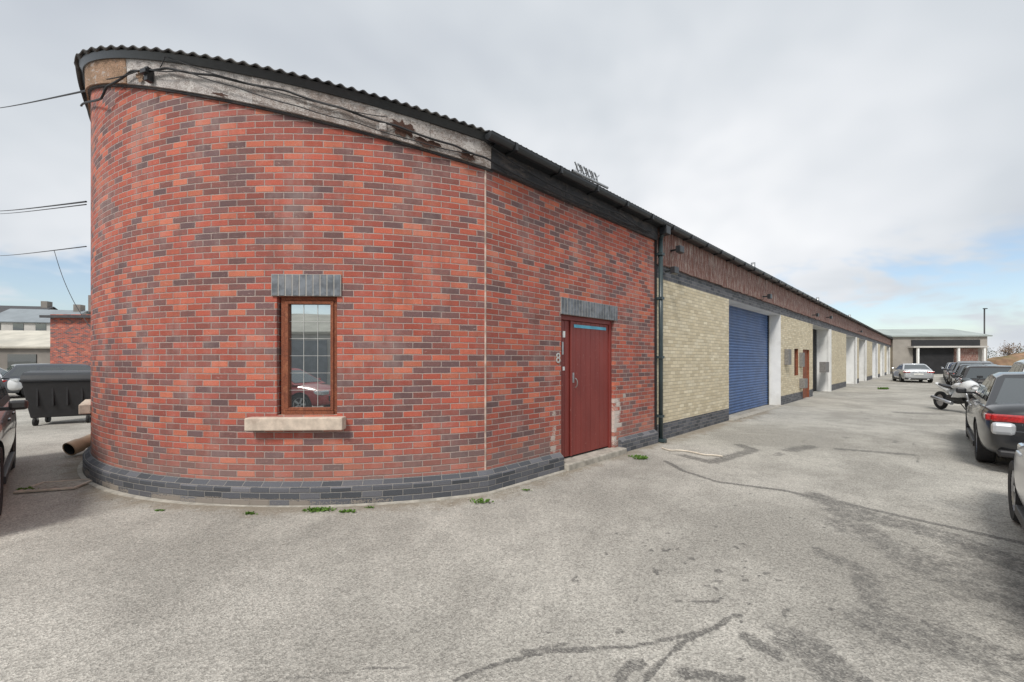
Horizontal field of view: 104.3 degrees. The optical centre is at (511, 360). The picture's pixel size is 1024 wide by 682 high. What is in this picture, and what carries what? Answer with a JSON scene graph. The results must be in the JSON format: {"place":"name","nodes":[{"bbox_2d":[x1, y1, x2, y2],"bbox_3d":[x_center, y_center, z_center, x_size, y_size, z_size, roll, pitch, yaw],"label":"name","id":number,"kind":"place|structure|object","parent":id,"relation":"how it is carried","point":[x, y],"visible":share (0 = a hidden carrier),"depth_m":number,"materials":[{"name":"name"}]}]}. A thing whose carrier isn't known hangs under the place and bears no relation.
{"place":"outdoors","nodes":[
{"label":"outdoors","id":0,"kind":"place"},
{"bbox_2d":[0,313,87,330],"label":"walls","id":1,"kind":"structure","parent":0,"point":[27,326],"depth_m":58.18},
{"bbox_2d":[0,323,45,330],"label":"house windows","id":2,"kind":"structure","parent":1,"relation":"attached to","point":[20,326],"depth_m":57.99,"materials":[{"name":"grey glass"}]},
{"bbox_2d":[0,309,89,322],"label":"roof","id":3,"kind":"structure","parent":1,"relation":"on","point":[20,316],"depth_m":59.60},
{"bbox_2d":[73,304,84,311],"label":"chimney","id":4,"kind":"object","parent":3,"relation":"on","point":[80,308],"visible":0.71,"depth_m":62.50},
{"bbox_2d":[15,445,677,540],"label":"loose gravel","id":5,"kind":"structure","parent":0,"point":[284,512],"depth_m":4.75,"materials":[{"name":"gravel"}]},
{"bbox_2d":[0,374,1023,681],"bbox_3d":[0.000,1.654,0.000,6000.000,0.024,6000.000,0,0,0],"label":"ground","id":6,"kind":"structure","parent":0,"point":[868,530],"depth_m":3.13,"materials":[{"name":"asphalt"}]},
{"bbox_2d":[0,368,22,395],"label":"white parked car","id":7,"kind":"object","parent":6,"relation":"on","point":[14,384],"visible":0.31,"depth_m":17.41,"materials":[{"name":"paint"}]},
{"bbox_2d":[0,377,28,514],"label":"dark suv car","id":8,"kind":"object","parent":6,"relation":"on","point":[8,418],"visible":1,"depth_m":4.80,"materials":[{"name":"paint"}]},
{"bbox_2d":[0,330,49,369],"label":"pale roof shed","id":9,"kind":"structure","parent":6,"relation":"on","point":[23,347],"depth_m":32.86,"materials":[{"name":"beige metal"}]},
{"bbox_2d":[7,354,36,367],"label":"windows","id":10,"kind":"structure","parent":9,"relation":"in","point":[12,359],"depth_m":32.60,"materials":[{"name":"grey glass"}]},
{"bbox_2d":[15,486,38,489],"bbox_3d":[-6.179,1.628,5.082,0.305,0.043,0.115,0,0,7],"label":"weed tuft","id":11,"kind":"object","parent":6,"relation":"on","point":[30,487],"visible":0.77,"depth_m":5.08,"materials":[{"name":"green plant"}]},
{"bbox_2d":[1,363,90,395],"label":"grey estate car","id":12,"kind":"object","parent":6,"relation":"on","point":[13,371],"visible":0.2,"depth_m":18.02,"materials":[{"name":"paint"}]},
{"bbox_2d":[13,479,91,493],"bbox_3d":[-5.981,1.640,5.250,0.600,0.020,0.440,0,0,-17],"label":"concrete patch","id":13,"kind":"object","parent":6,"relation":"on","point":[59,485],"visible":0.96,"depth_m":5.21,"materials":[{"name":"concrete"}]},
{"bbox_2d":[19,370,90,425],"bbox_3d":[-11.897,0.953,10.674,1.520,1.390,1.080,0,0,-32],"label":"wheeled refuse bin","id":14,"kind":"object","parent":6,"relation":"on","point":[48,395],"visible":0.69,"depth_m":10.25,"materials":[{"name":"black plastic"}]},
{"bbox_2d":[39,314,90,365],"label":"brick outbuilding","id":15,"kind":"structure","parent":6,"relation":"on","point":[70,338],"depth_m":23.50,"materials":[{"name":"brick"}]},
{"bbox_2d":[242,511,257,514],"bbox_3d":[-2.803,1.634,4.271,0.180,0.032,0.092,0,0,34],"label":"weed tuft","id":16,"kind":"object","parent":6,"relation":"on","point":[249,512],"visible":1,"depth_m":4.26,"materials":[{"name":"green plant"}]},
{"bbox_2d":[301,506,325,511],"bbox_3d":[-2.168,1.625,4.356,0.254,0.050,0.117,0,0,14],"label":"weed tuft","id":17,"kind":"object","parent":6,"relation":"on","point":[312,509],"visible":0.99,"depth_m":4.34,"materials":[{"name":"green plant"}]},
{"bbox_2d":[77,460,565,506],"bbox_3d":[-4.952,1.669,7.657,11.112,0.062,4.631,0,0,39],"label":"footing","id":18,"kind":"object","parent":6,"relation":"on","point":[81,475],"visible":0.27,"depth_m":4.76,"materials":[{"name":"grey concrete"}]},
{"bbox_2d":[307,506,336,511],"bbox_3d":[-2.094,1.629,4.380,0.328,0.043,0.124,0,0,0],"label":"weed tuft","id":19,"kind":"object","parent":6,"relation":"on","point":[324,508],"visible":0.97,"depth_m":4.37,"materials":[{"name":"green plant"}]},
{"bbox_2d":[83,446,563,505],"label":"plinth","id":20,"kind":"structure","parent":6,"relation":"on","point":[237,492],"depth_m":4.70,"materials":[{"name":"brick"}]},
{"bbox_2d":[338,509,355,512],"bbox_3d":[-1.789,1.632,4.333,0.199,0.036,0.098,0,0,0],"label":"weed tuft","id":21,"kind":"object","parent":6,"relation":"on","point":[347,510],"visible":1,"depth_m":4.32,"materials":[{"name":"green plant"}]},
{"bbox_2d":[91,87,653,480],"bbox_3d":[-3.605,-1.409,7.778,11.623,6.218,5.975,0,0,24],"label":"end wall red brick","id":22,"kind":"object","parent":6,"relation":"on","point":[209,217],"visible":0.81,"depth_m":4.81,"materials":[{"name":"brick"}]},
{"bbox_2d":[62,434,90,455],"bbox_3d":[-7.486,1.179,7.521,0.422,0.916,1.452,0,0,18],"label":"plastic drain pipe","id":23,"kind":"object","parent":22,"relation":"attached to","point":[74,447],"visible":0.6,"depth_m":6.92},
{"bbox_2d":[79,399,90,413],"bbox_3d":[-6.725,0.718,6.316,0.139,0.145,1.141,0,0,-43],"label":"window sill side","id":24,"kind":"structure","parent":22,"relation":"attached to","point":[84,406],"depth_m":5.92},
{"bbox_2d":[88,295,90,313],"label":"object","id":25,"kind":"object","parent":22,"relation":"in","point":[89,303],"depth_m":6.05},
{"bbox_2d":[84,59,128,115],"bbox_3d":[-6.388,-4.026,6.229,3.954,1.084,0.412,0,0,43],"label":"fascia board","id":26,"kind":"object","parent":22,"relation":"attached to","point":[99,72],"visible":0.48,"depth_m":5.27,"materials":[{"name":"brown wood"}]},
{"bbox_2d":[0,90,90,327],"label":"overhead wires","id":27,"kind":"object","parent":26,"relation":"attached to","point":[82,91],"visible":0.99,"depth_m":8.33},
{"bbox_2d":[126,59,253,104],"bbox_3d":[-3.908,-3.370,4.762,1.911,0.844,0.139,0,0,13],"label":"fascia board","id":28,"kind":"object","parent":22,"relation":"attached to","point":[184,82],"visible":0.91,"depth_m":4.66,"materials":[{"name":"wood"}]},
{"bbox_2d":[135,72,143,81],"bbox_3d":[-4.552,-3.475,4.865,0.163,0.160,0.001,0,0,20],"label":"rot hole","id":29,"kind":"object","parent":28,"relation":"attached to","point":[139,76],"visible":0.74,"depth_m":4.86,"materials":[{"name":"brown wood"}]},
{"bbox_2d":[140,66,152,83],"bbox_3d":[-4.363,-3.430,4.763,0.100,0.160,0.098,0,0,18],"label":"cable bracket","id":30,"kind":"object","parent":28,"relation":"attached to","point":[147,74],"visible":0.9,"depth_m":4.75,"materials":[{"name":"black plastic"}]},
{"bbox_2d":[211,92,227,96],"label":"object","id":31,"kind":"object","parent":28,"relation":"attached to","point":[221,94],"visible":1,"depth_m":4.58,"materials":[{"name":"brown wood"}]},
{"bbox_2d":[79,50,494,144],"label":"verge trim","id":32,"kind":"structure","parent":22,"relation":"on","point":[85,60],"depth_m":4.62,"materials":[{"name":"black plastic"}]},
{"bbox_2d":[160,57,386,116],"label":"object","id":33,"kind":"object","parent":32,"relation":"attached to","point":[269,89],"depth_m":4.52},
{"bbox_2d":[88,84,492,172],"bbox_3d":[-5.356,-3.334,7.706,3.891,1.824,10.778,0,0,-43],"label":"fascia drip","id":34,"kind":"object","parent":22,"relation":"attached to","point":[90,89],"visible":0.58,"depth_m":4.70},
{"bbox_2d":[244,416,345,430],"bbox_3d":[-2.475,0.718,4.565,1.088,0.145,0.130,0,0,-2],"label":"window sill","id":35,"kind":"structure","parent":22,"relation":"attached to","point":[292,423],"depth_m":4.50,"materials":[{"name":"stone"}]},
{"bbox_2d":[272,274,339,295],"bbox_3d":[-2.376,-0.875,4.611,0.776,0.242,0.046,0,0,-2],"label":"window lintel","id":36,"kind":"structure","parent":22,"relation":"in","point":[312,284],"depth_m":4.59,"materials":[{"name":"brick"}]},
{"bbox_2d":[271,274,341,296],"bbox_3d":[-2.376,-0.875,4.613,0.787,0.250,0.038,0,0,-2],"label":"window lintel mortar","id":37,"kind":"object","parent":36,"relation":"attached to","point":[306,285],"depth_m":4.59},
{"bbox_2d":[281,297,336,414],"bbox_3d":[-2.366,-0.060,4.680,0.654,1.380,0.090,0,0,-2],"label":"window frame","id":38,"kind":"object","parent":22,"relation":"attached to","point":[283,411],"visible":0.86,"depth_m":4.64,"materials":[{"name":"wood"}]},
{"bbox_2d":[285,301,333,410],"bbox_3d":[-2.366,-0.060,4.679,0.556,1.282,0.072,0,0,-2],"label":"window casement","id":39,"kind":"object","parent":38,"relation":"attached to","point":[287,357],"depth_m":4.65,"materials":[{"name":"wood"}]},
{"bbox_2d":[290,304,329,406],"bbox_3d":[-2.366,-0.060,4.690,0.483,1.210,0.010,0,0,-2],"label":"window glass","id":40,"kind":"object","parent":39,"relation":"in","point":[296,365],"visible":0.86,"depth_m":4.68,"materials":[{"name":"glass"}]},
{"bbox_2d":[290,304,329,406],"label":"window glazing bars","id":41,"kind":"object","parent":39,"relation":"attached to","point":[303,321],"depth_m":4.68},
{"bbox_2d":[252,77,403,140],"bbox_3d":[-2.120,-2.924,4.619,1.707,0.665,0.129,0,0,-5],"label":"fascia board","id":42,"kind":"object","parent":22,"relation":"attached to","point":[257,100],"visible":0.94,"depth_m":4.56,"materials":[{"name":"wood"}]},
{"bbox_2d":[379,123,386,130],"bbox_3d":[-1.495,-2.710,4.616,0.080,0.080,0.040,0,0,-11],"label":"alarm box","id":43,"kind":"object","parent":42,"relation":"attached to","point":[382,126],"visible":0.99,"depth_m":4.60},
{"bbox_2d":[390,119,414,137],"bbox_3d":[-1.287,-2.738,4.677,0.290,0.212,0.002,0,0,-13],"label":"rot hole","id":44,"kind":"object","parent":42,"relation":"attached to","point":[402,132],"visible":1,"depth_m":4.68,"materials":[{"name":"brown wood"}]},
{"bbox_2d":[80,67,650,231],"bbox_3d":[-1.740,-3.188,5.781,9.509,1.481,2.425,0,0,-10],"label":"wall cable","id":45,"kind":"object","parent":22,"relation":"attached to","point":[267,87],"depth_m":4.74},
{"bbox_2d":[106,70,468,153],"bbox_3d":[-2.862,-3.066,4.735,4.667,1.076,0.499,0,0,3],"label":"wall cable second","id":46,"kind":"object","parent":45,"relation":"attached to","point":[287,103],"depth_m":4.57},
{"bbox_2d":[398,114,429,149],"bbox_3d":[-1.166,-2.728,4.751,0.365,0.369,0.069,0,0,-14],"label":"fascia board","id":47,"kind":"object","parent":22,"relation":"attached to","point":[421,127],"visible":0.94,"depth_m":4.73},
{"bbox_2d":[414,136,441,148],"bbox_3d":[-1.010,-2.599,4.747,0.338,0.127,0.002,0,0,-16],"label":"rot hole","id":48,"kind":"object","parent":47,"relation":"attached to","point":[423,140],"visible":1,"depth_m":4.75,"materials":[{"name":"brown wood"}]},
{"bbox_2d":[430,124,490,168],"bbox_3d":[-0.627,-2.650,4.931,0.773,0.407,0.082,0,0,-21],"label":"fascia board","id":49,"kind":"object","parent":22,"relation":"attached to","point":[473,145],"visible":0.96,"depth_m":4.89,"materials":[{"name":"wood"}]},
{"bbox_2d":[459,150,478,160],"bbox_3d":[-0.526,-2.521,4.908,0.290,0.112,0.002,0,0,-21],"label":"rot hole edge","id":50,"kind":"object","parent":49,"relation":"attached to","point":[469,157],"visible":1,"depth_m":4.90,"materials":[{"name":"brown wood"}]},
{"bbox_2d":[485,170,485,469],"bbox_3d":[-0.341,-0.631,5.069,0.020,4.038,0.016,0,0,-43],"label":"movement joint","id":51,"kind":"object","parent":22,"relation":"attached to","point":[485,319],"visible":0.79,"depth_m":5.06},
{"bbox_2d":[490,148,657,240],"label":"black fascia","id":52,"kind":"structure","parent":22,"relation":"attached to","point":[498,158],"depth_m":6.08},
{"bbox_2d":[485,141,652,234],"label":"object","id":53,"kind":"object","parent":52,"relation":"attached to","point":[491,146],"depth_m":5.85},
{"bbox_2d":[561,315,611,447],"bbox_3d":[1.217,0.415,6.673,1.474,2.270,0.095,0,0,-43],"label":"door frame","id":54,"kind":"object","parent":22,"relation":"attached to","point":[584,319],"visible":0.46,"depth_m":7.11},
{"bbox_2d":[564,447,604,457],"bbox_3d":[1.195,0.415,6.684,1.342,2.270,0.011,0,0,-43],"label":"door backing","id":55,"kind":"object","parent":54,"relation":"in","point":[584,452],"depth_m":6.68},
{"bbox_2d":[561,320,607,456],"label":"door boards","id":56,"kind":"object","parent":55,"relation":"attached to","point":[590,392],"depth_m":6.62,"materials":[{"name":"wood"}]},
{"bbox_2d":[562,342,573,382],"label":"door lock plates","id":57,"kind":"object","parent":56,"relation":"attached to","point":[563,354],"depth_m":6.26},
{"bbox_2d":[570,321,571,455],"bbox_3d":[0.948,0.440,6.369,0.050,2.160,0.013,0,0,-43],"label":"door cover strip","id":58,"kind":"object","parent":56,"relation":"attached to","point":[570,388],"depth_m":6.36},
{"bbox_2d":[574,324,605,329],"bbox_3d":[1.332,-0.565,6.737,0.912,0.050,0.006,0,0,-43],"label":"door tape","id":59,"kind":"object","parent":56,"relation":"attached to","point":[589,327],"depth_m":6.71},
{"bbox_2d":[561,297,617,320],"bbox_3d":[1.313,-0.850,6.632,1.566,0.252,0.047,0,0,-43],"label":"door lintel","id":60,"kind":"structure","parent":22,"relation":"in","point":[583,308],"depth_m":6.57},
{"bbox_2d":[564,297,617,320],"bbox_3d":[1.312,-0.850,6.634,1.578,0.260,0.039,0,0,-43],"label":"door lintel mortar","id":61,"kind":"object","parent":60,"relation":"attached to","point":[590,309],"depth_m":6.34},
{"bbox_2d":[654,240,656,430],"bbox_3d":[2.929,-0.450,8.120,0.055,4.000,0.026,0,0,-43],"label":"downpipe back board","id":62,"kind":"object","parent":22,"relation":"attached to","point":[655,334],"visible":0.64,"depth_m":8.11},
{"bbox_2d":[659,238,662,438],"bbox_3d":[3.032,-0.455,8.116,0.082,4.090,0.084,0,0,-43],"label":"downpipe","id":63,"kind":"object","parent":62,"relation":"attached to","point":[660,339],"visible":1,"depth_m":8.08,"materials":[{"name":"black plastic"}]},
{"bbox_2d":[658,438,666,442],"bbox_3d":[3.053,1.615,8.094,0.100,0.070,0.160,0,0,-43],"label":"downpipe shoe","id":64,"kind":"object","parent":63,"relation":"attached to","point":[663,440],"visible":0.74,"depth_m":8.05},
{"bbox_2d":[470,498,493,502],"bbox_3d":[-0.349,1.628,4.635,0.288,0.043,0.129,0,0,0],"label":"weed tuft","id":65,"kind":"object","parent":6,"relation":"on","point":[480,500],"visible":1,"depth_m":4.64,"materials":[{"name":"green plant"}]},
{"bbox_2d":[564,447,626,470],"bbox_3d":[1.347,1.625,6.640,1.658,0.150,0.300,0,0,-43],"label":"door step","id":66,"kind":"object","parent":6,"relation":"on","point":[584,459],"depth_m":6.49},
{"bbox_2d":[618,429,657,451],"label":"plinth","id":67,"kind":"structure","parent":6,"relation":"on","point":[638,440],"depth_m":7.55,"materials":[{"name":"brick"}]},
{"bbox_2d":[632,455,647,459],"bbox_3d":[2.163,1.621,6.696,0.282,0.057,0.147,0,0,0],"label":"weed tuft","id":68,"kind":"object","parent":6,"relation":"on","point":[642,457],"visible":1,"depth_m":6.67,"materials":[{"name":"green plant"}]},
{"bbox_2d":[661,447,722,456],"bbox_3d":[3.203,1.638,7.156,1.043,0.026,0.135,0,0,37],"label":"garden hose","id":69,"kind":"object","parent":6,"relation":"on","point":[692,452],"visible":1,"depth_m":7.15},
{"bbox_2d":[729,405,784,420],"bbox_3d":[7.998,1.660,12.899,5.420,0.060,0.220,0,0,-43],"label":"threshold","id":70,"kind":"object","parent":6,"relation":"on","point":[742,416],"visible":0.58,"depth_m":12.34,"materials":[{"name":"grey concrete"}]},
{"bbox_2d":[657,265,890,438],"bbox_3d":[28.759,-0.475,32.859,71.526,4.350,0.600,0,0,-43],"label":"long wall buff brick","id":71,"kind":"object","parent":6,"relation":"on","point":[696,353],"visible":0.61,"depth_m":10.47,"materials":[{"name":"brick"}]},
{"bbox_2d":[657,252,664,417],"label":"downpipe clips","id":72,"kind":"object","parent":71,"relation":"attached to","point":[658,298],"visible":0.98,"depth_m":8.09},
{"bbox_2d":[665,266,678,274],"bbox_3d":[3.294,-1.860,8.246,0.200,0.140,0.250,0,0,-43],"label":"floodlight","id":73,"kind":"object","parent":71,"relation":"attached to","point":[674,270],"visible":1,"depth_m":8.14,"materials":[{"name":"black plastic"}]},
{"bbox_2d":[729,305,767,413],"bbox_3d":[7.711,-0.030,13.205,5.420,3.360,0.026,0,0,-43],"label":"roller shutter","id":74,"kind":"object","parent":71,"relation":"attached to","point":[748,360],"visible":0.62,"depth_m":13.39,"materials":[{"name":"metal"}]},
{"bbox_2d":[767,316,768,404],"bbox_3d":[7.718,-0.025,13.197,5.416,3.350,0.060,0,0,-43],"label":"shutter guide","id":75,"kind":"object","parent":71,"relation":"attached to","point":[768,360],"visible":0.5,"depth_m":14.97,"materials":[{"name":"black metal"}]},
{"bbox_2d":[657,228,890,344],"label":"red fascia","id":76,"kind":"structure","parent":71,"relation":"attached to","point":[695,261],"depth_m":11.54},
{"bbox_2d":[670,245,683,253],"bbox_3d":[3.476,-2.340,8.417,0.200,0.140,0.250,0,0,-43],"label":"floodlight","id":77,"kind":"object","parent":76,"relation":"attached to","point":[679,249],"visible":1,"depth_m":8.31,"materials":[{"name":"black plastic"}]},
{"bbox_2d":[485,130,892,339],"bbox_3d":[27.429,-2.735,30.921,76.120,0.080,0.144,0,0,-43],"label":"gutter","id":78,"kind":"object","parent":76,"relation":"attached to","point":[509,145],"visible":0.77,"depth_m":6.61,"materials":[{"name":"black plastic"}]},
{"bbox_2d":[492,144,888,338],"bbox_3d":[27.419,-2.721,31.056,75.950,0.018,0.190,0,0,-43],"label":"soffit board","id":79,"kind":"object","parent":76,"relation":"attached to","point":[539,168],"visible":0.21,"depth_m":6.88,"materials":[{"name":"black plastic"}]},
{"bbox_2d":[794,349,795,374],"bbox_3d":[11.653,0.050,16.475,0.674,1.100,0.020,0,0,-43],"label":"window unit","id":80,"kind":"structure","parent":71,"relation":"attached to","point":[794,361],"depth_m":16.59,"materials":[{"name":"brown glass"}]},
{"bbox_2d":[803,350,806,397],"bbox_3d":[12.985,0.575,17.721,1.277,2.150,0.031,0,0,-43],"label":"side door unit","id":81,"kind":"structure","parent":71,"relation":"attached to","point":[805,376],"depth_m":17.89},
{"bbox_2d":[784,349,828,387],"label":"meter boxes","id":82,"kind":"object","parent":71,"relation":"attached to","point":[823,368],"visible":1,"depth_m":16.74,"materials":[{"name":"metal"}]},
{"bbox_2d":[813,329,815,391],"bbox_3d":[15.209,-0.030,20.466,4.190,3.360,0.023,0,0,-43],"label":"roller shutter","id":83,"kind":"object","parent":71,"relation":"attached to","point":[814,359],"visible":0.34,"depth_m":21.56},
{"bbox_2d":[816,330,816,390],"bbox_3d":[15.216,-0.025,20.459,4.186,3.350,0.060,0,0,-43],"label":"shutter guide","id":84,"kind":"object","parent":71,"relation":"attached to","point":[816,360],"visible":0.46,"depth_m":21.82,"materials":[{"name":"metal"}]},
{"bbox_2d":[827,329,830,390],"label":"white pier","id":85,"kind":"structure","parent":6,"relation":"on","point":[829,361],"depth_m":21.49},
{"bbox_2d":[854,337,856,383],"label":"white pier","id":86,"kind":"structure","parent":6,"relation":"on","point":[855,361],"depth_m":28.59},
{"bbox_2d":[864,340,866,380],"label":"white pier","id":87,"kind":"structure","parent":6,"relation":"on","point":[865,361],"depth_m":32.70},
{"bbox_2d":[875,343,877,377],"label":"white pier","id":88,"kind":"structure","parent":6,"relation":"on","point":[876,350],"depth_m":39.00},
{"bbox_2d":[882,348,883,374],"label":"white pier","id":89,"kind":"structure","parent":6,"relation":"on","point":[883,360],"depth_m":44.13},
{"bbox_2d":[888,347,889,373],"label":"white pier","id":90,"kind":"structure","parent":6,"relation":"on","point":[889,360],"depth_m":49.59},
{"bbox_2d":[892,363,933,382],"bbox_3d":[31.800,0.922,31.693,2.100,1.455,4.544,0,0,35],"label":"silver saloon car","id":91,"kind":"object","parent":6,"relation":"on","point":[913,371],"visible":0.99,"depth_m":30.27,"materials":[{"name":"paint"}]},
{"bbox_2d":[875,329,992,373],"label":"distant warehouse","id":92,"kind":"structure","parent":6,"relation":"on","point":[935,350],"depth_m":50.05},
{"bbox_2d":[943,364,954,384],"bbox_3d":[30.799,0.907,27.035,4.644,1.485,2.100,0,0,-43],"label":"dark parked car","id":93,"kind":"object","parent":6,"relation":"on","point":[948,375],"visible":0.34,"depth_m":26.52,"materials":[{"name":"paint"}]},
{"bbox_2d":[942,363,955,380],"bbox_3d":[34.368,0.882,30.392,4.244,1.535,2.100,0,0,-43],"label":"navy parked car","id":94,"kind":"object","parent":6,"relation":"on","point":[950,364],"visible":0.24,"depth_m":30.02,"materials":[{"name":"paint"}]},
{"bbox_2d":[930,375,982,409],"bbox_3d":[14.420,1.058,12.921,0.740,1.197,2.040,0,0,18],"label":"white motorcycle","id":95,"kind":"object","parent":6,"relation":"on","point":[942,400],"visible":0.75,"depth_m":12.78,"materials":[{"name":"metal"}]},
{"bbox_2d":[946,361,992,384],"bbox_3d":[27.117,0.823,23.433,4.544,1.655,2.100,0,0,-43],"label":"grey parked car","id":96,"kind":"object","parent":6,"relation":"on","point":[958,363],"visible":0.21,"depth_m":22.49,"materials":[{"name":"paint"}]},
{"bbox_2d":[949,364,996,384],"bbox_3d":[23.451,0.897,19.983,4.444,1.505,2.100,0,0,-43],"label":"black parked car","id":97,"kind":"object","parent":6,"relation":"on","point":[959,369],"visible":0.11,"depth_m":20.00,"materials":[{"name":"paint"}]},
{"bbox_2d":[950,365,1011,386],"bbox_3d":[19.744,0.907,16.529,4.344,1.485,2.050,0,0,-43],"label":"dark parked car","id":98,"kind":"object","parent":6,"relation":"on","point":[972,372],"visible":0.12,"depth_m":15.49,"materials":[{"name":"paint"}]},
{"bbox_2d":[983,308,987,333],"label":"lamp post","id":99,"kind":"object","parent":6,"relation":"on","point":[984,319],"visible":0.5,"depth_m":50.95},
{"bbox_2d":[956,372,1023,462],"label":"black saloon car","id":100,"kind":"object","parent":6,"relation":"on","point":[999,396],"visible":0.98,"depth_m":6.21,"materials":[{"name":"paint"}]},
{"bbox_2d":[987,348,997,358],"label":"brown shrub","id":101,"kind":"object","parent":6,"relation":"on","point":[991,353],"visible":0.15,"depth_m":55.47,"materials":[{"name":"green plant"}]},
{"bbox_2d":[987,352,1023,365],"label":"earth mound","id":102,"kind":"object","parent":6,"relation":"on","point":[1010,360],"visible":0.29,"depth_m":50.79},
{"bbox_2d":[991,422,1023,529],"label":"silver hatchback car","id":103,"kind":"object","parent":6,"relation":"on","point":[1016,486],"visible":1,"depth_m":3.77,"materials":[{"name":"paint"}]},
{"bbox_2d":[995,340,1023,356],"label":"brown shrub","id":104,"kind":"object","parent":6,"relation":"on","point":[1008,349],"visible":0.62,"depth_m":55.07,"materials":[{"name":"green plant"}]},
{"bbox_2d":[1008,359,1023,371],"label":"silver suv car","id":105,"kind":"object","parent":6,"relation":"on","point":[1017,366],"visible":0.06,"depth_m":10.18,"materials":[{"name":"paint"}]},
{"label":"walls","id":106,"kind":"object","parent":6,"relation":"on","visible":0},
{"bbox_2d":[0,305,57,312],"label":"roof","id":107,"kind":"structure","parent":106,"relation":"on","point":[3,308],"depth_m":67.56,"materials":[{"name":"stone"}]},
{"bbox_2d":[41,301,52,307],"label":"chimney","id":108,"kind":"object","parent":107,"relation":"on","point":[45,304],"visible":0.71,"depth_m":68.33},
{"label":"rear walls","id":109,"kind":"object","parent":6,"relation":"on","visible":0},
{"bbox_2d":[74,45,769,274],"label":"corrugated roof","id":110,"kind":"structure","parent":109,"relation":"attached to","point":[78,56],"depth_m":4.64,"materials":[{"name":"metal"}]},
{"bbox_2d":[571,169,608,188],"bbox_3d":[1.328,-3.053,6.705,1.001,0.064,0.044,0,0,-43],"label":"roof bracket rail","id":111,"kind":"object","parent":110,"relation":"attached to","point":[589,178],"visible":0.92,"depth_m":6.66,"materials":[{"name":"metal"}]},
{"bbox_2d":[505,142,891,339],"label":"gutter brackets","id":112,"kind":"object","parent":110,"relation":"attached to","point":[509,153],"visible":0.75,"depth_m":8.81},
{"bbox_2d":[0,0,1023,358],"label":"sky","id":113,"kind":"structure","parent":0,"point":[866,157],"materials":[{"name":"white"}]},
{"bbox_2d":[659,225,670,235],"bbox_3d":[3.094,-2.630,8.051,0.180,0.160,0.160,0,0,-43],"label":"downpipe hopper","id":114,"kind":"object","parent":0,"point":[665,230],"visible":0.91,"depth_m":8.00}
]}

